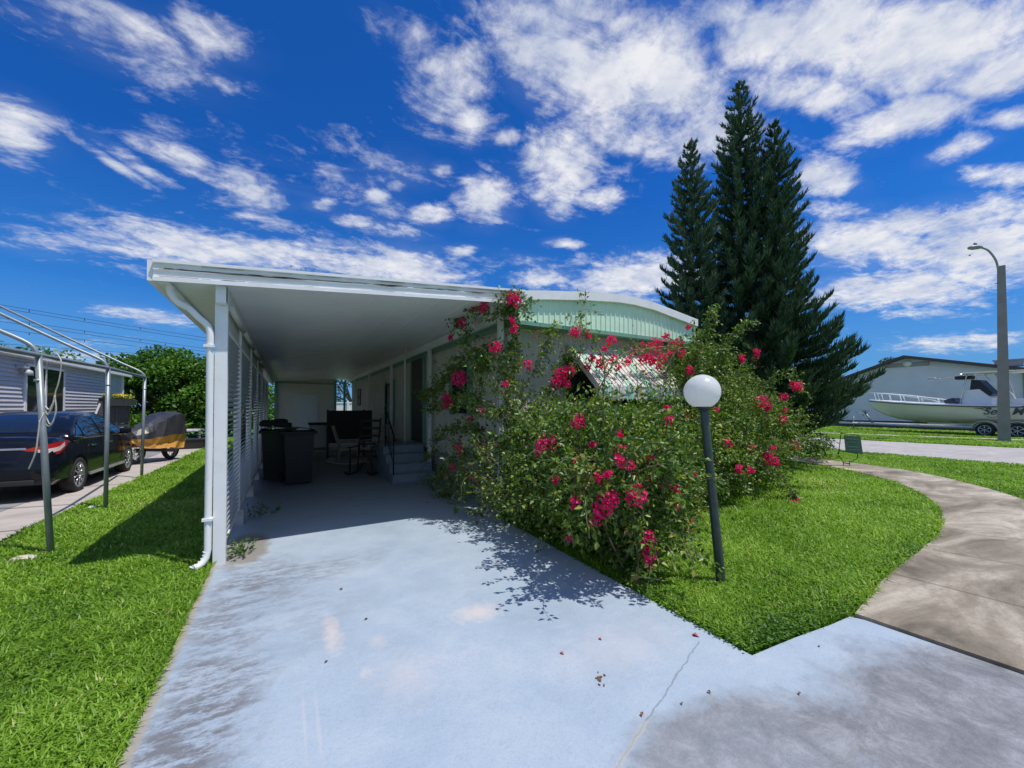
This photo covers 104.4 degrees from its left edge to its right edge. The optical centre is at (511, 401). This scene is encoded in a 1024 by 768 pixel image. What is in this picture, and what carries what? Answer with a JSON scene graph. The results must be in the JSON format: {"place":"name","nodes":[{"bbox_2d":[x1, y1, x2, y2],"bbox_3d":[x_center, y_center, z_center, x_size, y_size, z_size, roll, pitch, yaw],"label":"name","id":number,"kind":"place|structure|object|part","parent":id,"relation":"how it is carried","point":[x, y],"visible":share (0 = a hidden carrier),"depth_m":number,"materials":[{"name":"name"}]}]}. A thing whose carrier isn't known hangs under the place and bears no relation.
{"place":"outdoors","nodes":[
{"label":"outdoors","id":0,"kind":"place"},
{"bbox_2d":[0,447,201,539],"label":"neighbour driveway","id":1,"kind":"structure","parent":0,"point":[15,518],"depth_m":6.95,"materials":[{"name":"concrete"}]},
{"bbox_2d":[0,451,160,511],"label":"parking slab","id":2,"kind":"structure","parent":1,"relation":"on","point":[16,496],"depth_m":7.33,"materials":[{"name":"concrete"}]},
{"bbox_2d":[0,411,132,491],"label":"parked sedan","id":3,"kind":"object","parent":2,"relation":"on","point":[76,447],"visible":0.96,"depth_m":7.28,"materials":[{"name":"black paint"}]},
{"bbox_3d":[-9.014,0.408,7.217,1.101,0.314,0.680,0,-1,-30],"label":"rear window","id":4,"kind":"part","parent":3,"relation":"part of","materials":[{"name":"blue glass"}]},
{"bbox_3d":[-8.326,0.561,7.588,0.117,0.250,0.280,0,-1,-30],"label":"quarter window","id":5,"kind":"part","parent":3,"relation":"part of","materials":[{"name":"blue glass"}]},
{"bbox_3d":[-8.637,0.500,8.062,0.202,0.415,0.730,0,-1,-30],"label":"rear side window","id":6,"kind":"part","parent":3,"relation":"part of","materials":[{"name":"blue glass"}]},
{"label":"front side window","id":7,"kind":"part","parent":3,"relation":"part of","materials":[{"name":"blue glass"}]},
{"bbox_2d":[0,451,181,531],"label":"slab joints","id":8,"kind":"object","parent":2,"relation":"on","point":[95,485],"visible":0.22,"depth_m":7.84,"materials":[{"name":"grey concrete"}]},
{"bbox_2d":[95,401,129,426],"bbox_3d":[-15.405,0.906,14.752,0.835,1.800,3.747,0,-1,-30],"label":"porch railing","id":9,"kind":"object","parent":1,"relation":"on","point":[119,416],"visible":0.48,"depth_m":15.46,"materials":[{"name":"grey paint"}]},
{"bbox_2d":[98,393,135,405],"bbox_3d":[-15.208,-0.075,15.374,0.419,0.479,3.154,0,-1,-30],"label":"flower box","id":10,"kind":"object","parent":9,"relation":"on","point":[120,400],"visible":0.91,"depth_m":15.10,"materials":[{"name":"yellow plant"}]},
{"bbox_2d":[124,411,186,463],"bbox_3d":[-10.338,1.016,11.550,1.262,1.450,1.571,0,-1,-30],"label":"covered motorcycle","id":11,"kind":"object","parent":1,"relation":"on","point":[165,432],"visible":0.8,"depth_m":11.48,"materials":[{"name":"grey fabric"}]},
{"bbox_2d":[179,438,204,448],"bbox_3d":[-12.313,1.613,15.179,0.930,0.358,0.570,0,-1,-30],"label":"planter box","id":12,"kind":"object","parent":1,"relation":"on","point":[195,443],"visible":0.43,"depth_m":15.04,"materials":[{"name":"black plastic"}]},
{"bbox_2d":[187,429,204,437],"bbox_3d":[-13.348,1.490,16.481,0.960,0.680,0.600,0,-1,-30],"label":"patio table","id":13,"kind":"object","parent":1,"relation":"on","point":[199,430],"visible":0.43,"depth_m":16.45,"materials":[{"name":"white plastic"}]},
{"bbox_2d":[0,343,202,357],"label":"power line","id":14,"kind":"object","parent":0,"point":[82,349],"visible":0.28,"depth_m":44.99,"materials":[{"name":"black metal"}]},
{"bbox_2d":[0,321,204,351],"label":"power line","id":15,"kind":"object","parent":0,"point":[101,336],"visible":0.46,"depth_m":44.94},
{"bbox_2d":[3,329,203,354],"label":"power line","id":16,"kind":"object","parent":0,"point":[88,340],"visible":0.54,"depth_m":45.88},
{"bbox_2d":[2,318,205,348],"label":"power line","id":17,"kind":"object","parent":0,"point":[107,334],"visible":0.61,"depth_m":45.10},
{"bbox_2d":[4,305,204,337],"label":"power line","id":18,"kind":"object","parent":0,"point":[102,321],"visible":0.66,"depth_m":43.52,"materials":[{"name":"black metal"}]},
{"bbox_2d":[10,309,214,342],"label":"power line","id":19,"kind":"object","parent":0,"point":[107,325],"visible":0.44,"depth_m":43.75,"materials":[{"name":"black metal"}]},
{"bbox_2d":[0,439,258,767],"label":"grass","id":20,"kind":"structure","parent":0,"point":[91,705],"depth_m":2.97,"materials":[{"name":"green plant"}]},
{"bbox_2d":[0,0,1023,407],"label":"sky","id":21,"kind":"structure","parent":0,"point":[533,145],"materials":[{"name":"blue"}]},
{"bbox_2d":[38,411,1023,732],"bbox_3d":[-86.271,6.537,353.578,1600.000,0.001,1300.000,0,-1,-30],"label":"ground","id":22,"kind":"structure","parent":0,"point":[188,435],"depth_m":3.33,"materials":[{"name":"plant"}]},
{"bbox_2d":[7,554,36,562],"bbox_3d":[-4.995,1.622,4.062,0.224,0.094,0.146,0,-1,-30],"label":"pale stone","id":23,"kind":"object","parent":22,"relation":"on","point":[31,556],"visible":0.44,"depth_m":4.04,"materials":[{"name":"white stone"}]},
{"bbox_2d":[0,340,86,361],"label":"leafy tree","id":24,"kind":"object","parent":22,"relation":"on","point":[48,352],"visible":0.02,"depth_m":23.62,"materials":[{"name":"green plant"}]},
{"bbox_2d":[0,351,131,427],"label":"neighbour house","id":25,"kind":"structure","parent":22,"relation":"on","point":[81,388],"depth_m":12.72,"materials":[{"name":"grey"}]},
{"bbox_2d":[23,363,65,410],"bbox_3d":[-14.443,-0.188,12.295,0.050,1.800,2.345,0,-1,-30],"label":"window","id":26,"kind":"structure","parent":25,"relation":"in","point":[30,395],"depth_m":12.40,"materials":[{"name":"white glass"}]},
{"bbox_2d":[0,305,146,553],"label":"canopy frame","id":27,"kind":"object","parent":22,"relation":"on","point":[37,355],"visible":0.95,"depth_m":4.57,"materials":[{"name":"silver metal"}]},
{"bbox_2d":[28,352,61,468],"bbox_3d":[-4.954,0.083,4.246,0.260,1.254,0.235,0,-1,-30],"label":"hanging rope","id":28,"kind":"object","parent":27,"relation":"hanging from","point":[47,413],"visible":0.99,"depth_m":4.21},
{"bbox_2d":[95,343,232,438],"bbox_3d":[-18.501,-0.419,20.678,7.197,5.484,5.346,0,-1,-30],"label":"leafy tree","id":29,"kind":"object","parent":22,"relation":"on","point":[163,371],"visible":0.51,"depth_m":20.13,"materials":[{"name":"green plant"}]},
{"bbox_2d":[176,354,273,435],"bbox_3d":[-15.963,-0.567,22.280,5.894,4.978,4.711,0,-1,-30],"label":"leafy tree","id":30,"kind":"object","parent":22,"relation":"on","point":[200,368],"visible":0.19,"depth_m":20.70,"materials":[{"name":"green plant"}]},
{"bbox_2d":[213,393,258,444],"bbox_3d":[-11.534,-0.757,16.695,2.011,5.200,2.746,0,-1,-30],"label":"dark oak","id":31,"kind":"object","parent":22,"relation":"on","point":[242,430],"visible":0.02,"depth_m":16.18,"materials":[{"name":"green plant"}]},
{"bbox_2d":[336,379,351,404],"bbox_3d":[-11.840,-1.127,28.843,6.192,6.277,3.802,0,-1,-30],"label":"dark oak","id":32,"kind":"object","parent":22,"relation":"on","point":[348,397],"visible":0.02,"depth_m":28.71,"materials":[{"name":"green plant"}]},
{"bbox_2d":[336,401,351,410],"bbox_3d":[-9.780,0.956,25.453,6.400,2.000,0.095,0,-1,-30],"label":"vinyl fence","id":33,"kind":"object","parent":22,"relation":"on","point":[339,406],"visible":0.05,"depth_m":24.96,"materials":[{"name":"white plastic"}]},
{"bbox_2d":[350,290,697,504],"bbox_3d":[-2.378,0.028,14.142,4.140,3.500,17.070,0,-1,-30],"label":"mobile home","id":34,"kind":"object","parent":22,"relation":"on","point":[624,315],"visible":0.41,"depth_m":7.08,"materials":[{"name":"beige"}]},
{"bbox_2d":[357,389,360,404],"bbox_3d":[-7.016,-0.196,18.219,0.060,0.740,0.640,0,-1,-30],"label":"window","id":35,"kind":"structure","parent":34,"relation":"in","point":[358,390],"depth_m":18.17,"materials":[{"name":"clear glass"}]},
{"bbox_2d":[385,383,389,424],"bbox_3d":[-3.998,0.080,12.913,0.060,1.340,0.940,0,-1,-30],"label":"window","id":36,"kind":"structure","parent":34,"relation":"in","point":[387,386],"depth_m":13.11,"materials":[{"name":"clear glass"}]},
{"bbox_2d":[411,358,421,442],"bbox_3d":[-2.401,-0.039,10.084,0.075,2.100,1.000,0,-1,-30],"label":"door","id":37,"kind":"structure","parent":34,"relation":"in","point":[416,364],"depth_m":10.10,"materials":[{"name":"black metal"}]},
{"bbox_2d":[452,367,466,413],"bbox_3d":[-1.004,-0.218,7.660,0.060,0.890,0.660,0,-1,-30],"label":"window","id":38,"kind":"structure","parent":34,"relation":"in","point":[462,410],"depth_m":7.63,"materials":[{"name":"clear glass"}]},
{"bbox_2d":[564,356,649,417],"bbox_3d":[1.731,-0.201,7.069,2.010,1.150,0.063,0,-1,-30],"label":"window","id":39,"kind":"structure","parent":34,"relation":"in","point":[581,376],"depth_m":6.72,"materials":[{"name":"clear glass"}]},
{"bbox_2d":[568,343,683,400],"bbox_3d":[1.960,-0.490,6.731,1.944,0.973,0.775,0,-1,-30],"label":"window awning","id":40,"kind":"object","parent":34,"relation":"attached to","point":[592,374],"depth_m":6.55,"materials":[{"name":"white metal"}]},
{"bbox_2d":[410,282,841,592],"bbox_3d":[2.833,0.098,7.531,8.939,3.822,6.336,0,-1,-30],"label":"bougainvillea","id":41,"kind":"object","parent":22,"relation":"on","point":[638,482],"visible":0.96,"depth_m":5.32,"materials":[{"name":"green plant"}]},
{"bbox_2d":[653,137,739,430],"bbox_3d":[5.142,-2.928,11.313,2.427,9.370,2.402,0,-1,22],"label":"pine tree","id":42,"kind":"object","parent":22,"relation":"on","point":[697,235],"visible":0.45,"depth_m":11.06,"materials":[{"name":"green plant"}]},
{"bbox_2d":[684,375,725,584],"bbox_3d":[1.705,0.730,3.536,0.304,1.939,0.346,-1,-1,40],"label":"lamp post","id":43,"kind":"object","parent":22,"relation":"on","point":[702,393],"visible":0.96,"depth_m":3.51,"materials":[{"name":"plastic"}]},
{"bbox_2d":[498,460,949,653],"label":"grass","id":44,"kind":"structure","parent":22,"relation":"on","point":[826,537],"depth_m":4.32,"materials":[{"name":"green plant"}]},
{"bbox_2d":[629,576,663,580],"bbox_3d":[1.215,1.592,3.579,0.299,0.027,0.032,0,-1,12],"label":"dry pod","id":45,"kind":"object","parent":44,"relation":"on","point":[647,578],"visible":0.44,"depth_m":3.57,"materials":[{"name":"brown plant"}]},
{"bbox_2d":[684,79,822,439],"bbox_3d":[6.849,-3.933,11.836,3.890,11.396,4.002,0,-1,-30],"label":"pine tree","id":46,"kind":"object","parent":22,"relation":"on","point":[732,168],"visible":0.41,"depth_m":11.21,"materials":[{"name":"green plant"}]},
{"bbox_2d":[713,118,887,430],"bbox_3d":[7.481,-3.165,11.205,4.340,9.842,4.131,0,-1,6],"label":"pine tree","id":47,"kind":"object","parent":22,"relation":"on","point":[832,369],"visible":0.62,"depth_m":10.49,"materials":[{"name":"green plant"}]},
{"bbox_2d":[790,430,839,459],"bbox_3d":[9.091,1.328,12.062,1.345,1.035,1.646,0,-1,18],"label":"shrub","id":48,"kind":"object","parent":22,"relation":"on","point":[824,444],"visible":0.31,"depth_m":11.78,"materials":[{"name":"green plant"}]},
{"bbox_2d":[838,433,862,465],"bbox_3d":[8.964,1.323,10.515,0.636,0.977,0.059,0,-1,0],"label":"yard sign","id":49,"kind":"object","parent":22,"relation":"on","point":[853,444],"visible":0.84,"depth_m":10.50,"materials":[{"name":"green metal"}]},
{"bbox_2d":[701,440,1023,498],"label":"grass","id":50,"kind":"structure","parent":22,"relation":"on","point":[1002,477],"depth_m":10.23,"materials":[{"name":"green plant"}]},
{"bbox_2d":[878,356,896,363],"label":"distant tree","id":51,"kind":"object","parent":22,"relation":"on","point":[887,358],"visible":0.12,"depth_m":66.66,"materials":[{"name":"green plant"}]},
{"bbox_2d":[801,432,1023,447],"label":"grass","id":52,"kind":"structure","parent":22,"relation":"on","point":[993,442],"depth_m":18.44,"materials":[{"name":"green plant"}]},
{"bbox_2d":[839,410,1023,436],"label":"trailer","id":53,"kind":"object","parent":22,"relation":"on","point":[1017,430],"visible":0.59,"depth_m":22.43,"materials":[{"name":"grey metal"}]},
{"bbox_2d":[869,369,1023,424],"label":"motor boat","id":54,"kind":"object","parent":53,"relation":"on","point":[978,403],"visible":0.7,"depth_m":22.55,"materials":[{"name":"white plastic"}]},
{"bbox_2d":[967,242,1010,440],"bbox_3d":[22.123,-2.719,18.342,1.804,9.350,0.554,0,-1,-5],"label":"street lamp","id":55,"kind":"object","parent":22,"relation":"on","point":[1003,415],"visible":0.98,"depth_m":18.30,"materials":[{"name":"concrete"}]},
{"bbox_2d":[116,442,1023,767],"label":"driveway","id":56,"kind":"structure","parent":0,"point":[454,646],"depth_m":2.36,"materials":[{"name":"paint"}]},
{"bbox_2d":[226,533,258,556],"bbox_3d":[-2.864,1.526,4.201,0.297,0.211,0.407,0,-1,-30],"label":"ground weed","id":57,"kind":"object","parent":56,"relation":"on","point":[241,547],"visible":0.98,"depth_m":4.18,"materials":[{"name":"green plant"}]},
{"bbox_2d":[246,502,280,517],"bbox_3d":[-3.626,1.567,5.786,0.456,0.170,0.587,0,-1,-30],"label":"ground weed","id":58,"kind":"object","parent":56,"relation":"on","point":[259,513],"visible":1,"depth_m":5.82,"materials":[{"name":"green plant"}]},
{"bbox_2d":[258,427,296,479],"bbox_3d":[-5.174,1.123,8.793,0.630,1.155,0.808,0,-1,-22],"label":"wheelie bin","id":59,"kind":"object","parent":56,"relation":"on","point":[272,453],"visible":0.59,"depth_m":8.48,"materials":[{"name":"plastic"}]},
{"bbox_2d":[259,419,291,426],"bbox_3d":[-5.152,0.465,8.642,0.624,0.176,0.561,0,-1,-30],"label":"dark bundle","id":60,"kind":"object","parent":59,"relation":"on","point":[277,423],"visible":1,"depth_m":8.49,"materials":[{"name":"fabric"}]},
{"bbox_2d":[279,427,317,483],"bbox_3d":[-4.493,1.117,8.318,0.630,1.155,0.808,1,-1,-36],"label":"wheelie bin","id":61,"kind":"object","parent":56,"relation":"on","point":[297,449],"visible":1,"depth_m":8.08,"materials":[{"name":"plastic"}]},
{"bbox_2d":[274,379,336,429],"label":"storage shed","id":62,"kind":"structure","parent":56,"relation":"on","point":[303,403],"depth_m":19.47,"materials":[{"name":"white metal"}]},
{"bbox_2d":[294,395,317,429],"bbox_3d":[-10.104,0.762,19.497,1.040,2.160,0.090,0,-1,-30],"label":"door","id":63,"kind":"structure","parent":62,"relation":"in","point":[305,406],"depth_m":19.48,"materials":[{"name":"white metal"}]},
{"bbox_2d":[147,258,525,569],"bbox_3d":[-5.957,0.152,12.321,4.050,3.240,17.890,0,-1,-30],"label":"carport","id":64,"kind":"object","parent":56,"relation":"on","point":[261,328],"visible":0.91,"depth_m":5.25,"materials":[{"name":"metal"}]},
{"bbox_2d":[313,442,366,455],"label":"patio slab","id":65,"kind":"structure","parent":56,"relation":"on","point":[333,448],"depth_m":13.28,"materials":[{"name":"grey concrete"}]},
{"bbox_2d":[308,422,329,447],"bbox_3d":[-6.652,1.154,13.689,0.680,0.855,0.560,0,-1,-30],"label":"chest freezer","id":66,"kind":"object","parent":65,"relation":"on","point":[320,436],"visible":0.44,"depth_m":13.48,"materials":[{"name":"black plastic"}]},
{"bbox_2d":[343,382,345,409],"bbox_3d":[-8.658,0.436,20.497,0.140,2.900,0.140,0,-1,-30],"label":"porch post","id":67,"kind":"object","parent":56,"relation":"on","point":[344,395],"visible":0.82,"depth_m":20.46,"materials":[{"name":"grey metal"}]},
{"bbox_2d":[327,426,367,464],"bbox_3d":[-4.614,1.208,11.171,1.065,1.060,0.590,0,-1,-20],"label":"rocking chair","id":68,"kind":"object","parent":56,"relation":"on","point":[340,448],"visible":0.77,"depth_m":10.99,"materials":[{"name":"brown wood"}]},
{"bbox_2d":[326,409,371,457],"bbox_3d":[-5.186,1.007,12.684,1.350,1.500,0.600,0,-1,-30],"label":"folded game table","id":69,"kind":"object","parent":56,"relation":"on","point":[346,423],"visible":0.82,"depth_m":12.62,"materials":[{"name":"black plastic"}]},
{"bbox_2d":[344,418,381,474],"bbox_3d":[-3.490,1.059,9.415,0.590,1.309,1.065,0,-1,0],"label":"rocking chair","id":70,"kind":"object","parent":56,"relation":"on","point":[371,456],"visible":0.8,"depth_m":9.62,"materials":[{"name":"black wood"}]},
{"bbox_2d":[352,425,390,463],"bbox_3d":[-3.908,1.209,11.237,0.590,1.060,1.065,0,-1,30],"label":"rocking chair","id":71,"kind":"object","parent":56,"relation":"on","point":[368,448],"visible":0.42,"depth_m":11.33,"materials":[{"name":"brown wood"}]},
{"bbox_2d":[373,407,435,483],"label":"entrance steps","id":72,"kind":"structure","parent":56,"relation":"on","point":[395,461],"depth_m":8.79,"materials":[{"name":"paint"}]},
{"bbox_2d":[595,671,605,685],"bbox_3d":[0.512,1.604,2.299,0.057,0.004,0.116,0,-1,17],"label":"debris clump","id":73,"kind":"object","parent":56,"relation":"on","point":[599,677],"visible":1,"depth_m":2.30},
{"bbox_2d":[786,456,1023,673],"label":"sidewalk","id":74,"kind":"structure","parent":0,"point":[984,628],"depth_m":3.58,"materials":[{"name":"concrete"}]},
{"bbox_2d":[834,465,1023,606],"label":"sidewalk joints","id":75,"kind":"object","parent":74,"relation":"on","point":[966,555],"visible":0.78,"depth_m":4.07,"materials":[{"name":"grey concrete"}]},
{"bbox_2d":[792,437,1023,464],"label":"street","id":76,"kind":"structure","parent":0,"point":[990,454],"depth_m":14.50,"materials":[{"name":"grey asphalt"}]},
{"bbox_2d":[808,355,1023,430],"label":"house","id":77,"kind":"structure","parent":0,"point":[906,375],"depth_m":28.86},
{"bbox_2d":[812,426,1023,439],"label":"grass","id":78,"kind":"structure","parent":0,"point":[899,431],"depth_m":24.33,"materials":[{"name":"green plant"}]},
{"bbox_2d":[814,432,1022,439],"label":"sidewalk","id":79,"kind":"structure","parent":0,"point":[926,436],"depth_m":21.15,"materials":[{"name":"concrete"}]}
]}

